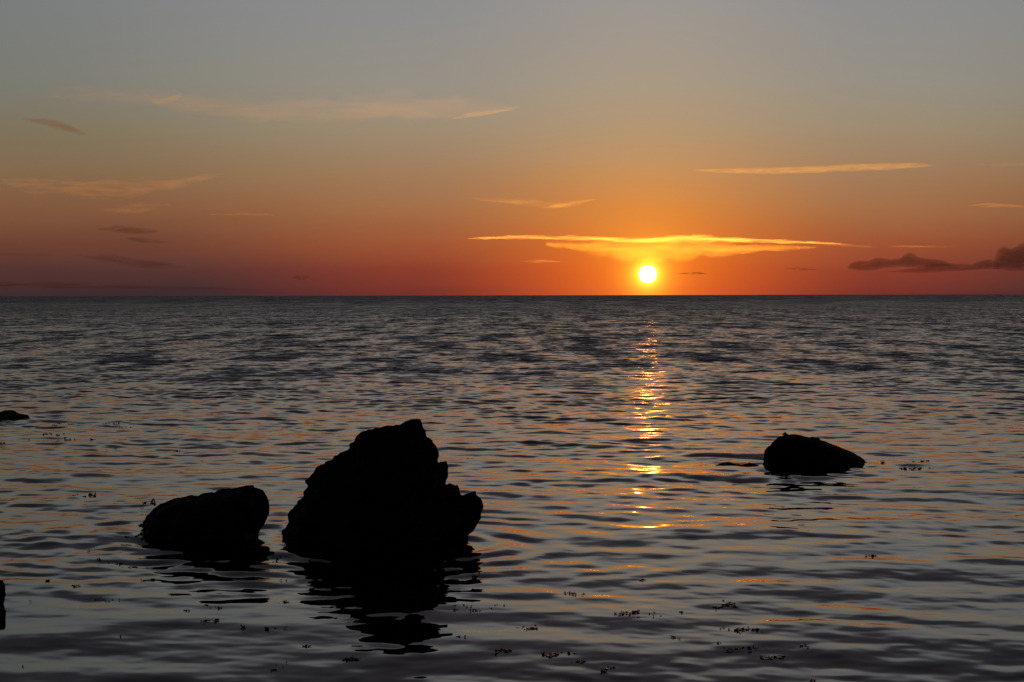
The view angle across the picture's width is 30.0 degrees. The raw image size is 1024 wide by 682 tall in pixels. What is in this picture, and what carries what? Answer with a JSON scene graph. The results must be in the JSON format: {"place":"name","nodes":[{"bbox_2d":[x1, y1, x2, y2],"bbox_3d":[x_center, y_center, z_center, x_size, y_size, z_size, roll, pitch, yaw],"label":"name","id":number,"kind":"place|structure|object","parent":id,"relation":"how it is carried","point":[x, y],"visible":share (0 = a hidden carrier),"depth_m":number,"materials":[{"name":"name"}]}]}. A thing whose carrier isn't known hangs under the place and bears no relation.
{"place":"outdoors","nodes":[
{"label":"outdoors","id":0,"kind":"place"},
{"bbox_2d":[0,294,1023,681],"bbox_3d":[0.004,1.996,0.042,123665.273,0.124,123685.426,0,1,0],"label":"sea water","id":1,"kind":"structure","parent":0,"point":[598,438],"depth_m":20.20,"materials":[{"name":"black liquid"}]},
{"bbox_2d":[0,580,5,603],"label":"boulder","id":2,"kind":"object","parent":1,"relation":"in","point":[2,592],"visible":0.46,"depth_m":12.43,"materials":[{"name":"black stone"}]},
{"bbox_2d":[0,410,29,418],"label":"rock","id":3,"kind":"object","parent":1,"relation":"in","point":[8,414],"visible":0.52,"depth_m":31.27,"materials":[{"name":"black stone"}]},
{"bbox_2d":[138,485,268,541],"bbox_3d":[-2.574,1.661,15.916,0.899,0.923,0.886,1,2,44],"label":"boulder","id":4,"kind":"object","parent":1,"relation":"in","point":[242,512],"visible":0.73,"depth_m":15.65,"materials":[{"name":"black stone"}]},
{"bbox_2d":[342,657,360,660],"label":"seaweed","id":5,"kind":"object","parent":1,"relation":"on","point":[348,659],"visible":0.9,"depth_m":10.48,"materials":[{"name":"black plant"}]},
{"bbox_2d":[282,419,482,546],"bbox_3d":[-1.118,1.383,15.812,1.335,1.481,1.284,-1,2,-43],"label":"sea stack rock","id":6,"kind":"object","parent":1,"relation":"in","point":[381,486],"visible":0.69,"depth_m":15.54,"materials":[{"name":"black stone"}]},
{"bbox_2d":[453,604,480,610],"bbox_3d":[-0.316,1.711,12.149,0.170,0.050,0.243,-1,1,-23],"label":"seaweed","id":7,"kind":"object","parent":1,"relation":"on","point":[466,607],"visible":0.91,"depth_m":12.11,"materials":[{"name":"black plant"}]},
{"bbox_2d":[495,648,511,651],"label":"seaweed","id":8,"kind":"object","parent":1,"relation":"on","point":[505,650],"visible":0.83,"depth_m":10.71,"materials":[{"name":"black plant"}]},
{"bbox_2d":[541,651,562,657],"bbox_3d":[0.207,1.751,10.605,0.102,0.046,0.165,0,1,21],"label":"seaweed","id":9,"kind":"object","parent":1,"relation":"on","point":[543,654],"visible":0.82,"depth_m":10.58,"materials":[{"name":"black plant"}]},
{"bbox_2d":[600,666,614,673],"bbox_3d":[0.509,1.764,10.180,0.052,0.046,0.193,0,1,16],"label":"seaweed","id":10,"kind":"object","parent":1,"relation":"on","point":[602,670],"visible":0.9,"depth_m":10.15,"materials":[{"name":"black plant"}]},
{"bbox_2d":[614,610,660,616],"bbox_3d":[0.777,1.717,11.941,0.277,0.050,0.249,-1,2,-24],"label":"seaweed","id":11,"kind":"object","parent":1,"relation":"on","point":[635,612],"visible":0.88,"depth_m":11.96,"materials":[{"name":"black plant"}]},
{"bbox_2d":[713,600,738,608],"bbox_3d":[1.369,1.715,12.356,0.172,0.046,0.350,0,1,0],"label":"seaweed","id":12,"kind":"object","parent":1,"relation":"on","point":[726,604],"visible":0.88,"depth_m":12.31,"materials":[{"name":"black plant"}]},
{"bbox_2d":[717,462,757,465],"bbox_3d":[2.669,1.578,22.653,0.497,0.298,0.514,1,2,41],"label":"awash rock","id":13,"kind":"object","parent":1,"relation":"in","point":[737,464],"visible":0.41,"depth_m":22.52,"materials":[{"name":"black stone"}]},
{"bbox_2d":[723,646,756,652],"bbox_3d":[1.294,1.747,10.757,0.196,0.047,0.164,0,1,0],"label":"seaweed","id":14,"kind":"object","parent":1,"relation":"on","point":[738,647],"visible":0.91,"depth_m":10.77,"materials":[{"name":"black plant"}]},
{"bbox_2d":[720,626,761,632],"bbox_3d":[1.364,1.735,11.424,0.171,0.054,0.263,-1,2,-38],"label":"seaweed","id":15,"kind":"object","parent":1,"relation":"on","point":[739,629],"visible":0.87,"depth_m":11.40,"materials":[{"name":"black plant"}]},
{"bbox_2d":[760,655,785,658],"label":"seaweed","id":16,"kind":"object","parent":1,"relation":"on","point":[772,656],"visible":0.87,"depth_m":10.52,"materials":[{"name":"black plant"}]},
{"bbox_2d":[763,432,866,465],"bbox_3d":[3.603,1.514,22.701,1.044,0.866,1.020,-1,2,-41],"label":"boulder","id":17,"kind":"object","parent":1,"relation":"in","point":[785,449],"visible":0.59,"depth_m":22.47,"materials":[{"name":"black stone"}]},
{"bbox_2d":[900,466,932,469],"bbox_3d":[4.646,1.473,21.953,0.382,0.059,0.254,0,1,0],"label":"seaweed","id":18,"kind":"object","parent":1,"relation":"on","point":[914,467],"visible":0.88,"depth_m":21.96,"materials":[{"name":"black plant"}]},
{"bbox_2d":[0,0,1023,295],"label":"sky","id":19,"kind":"structure","parent":0,"point":[148,147],"materials":[{"name":"orange"}]}
]}

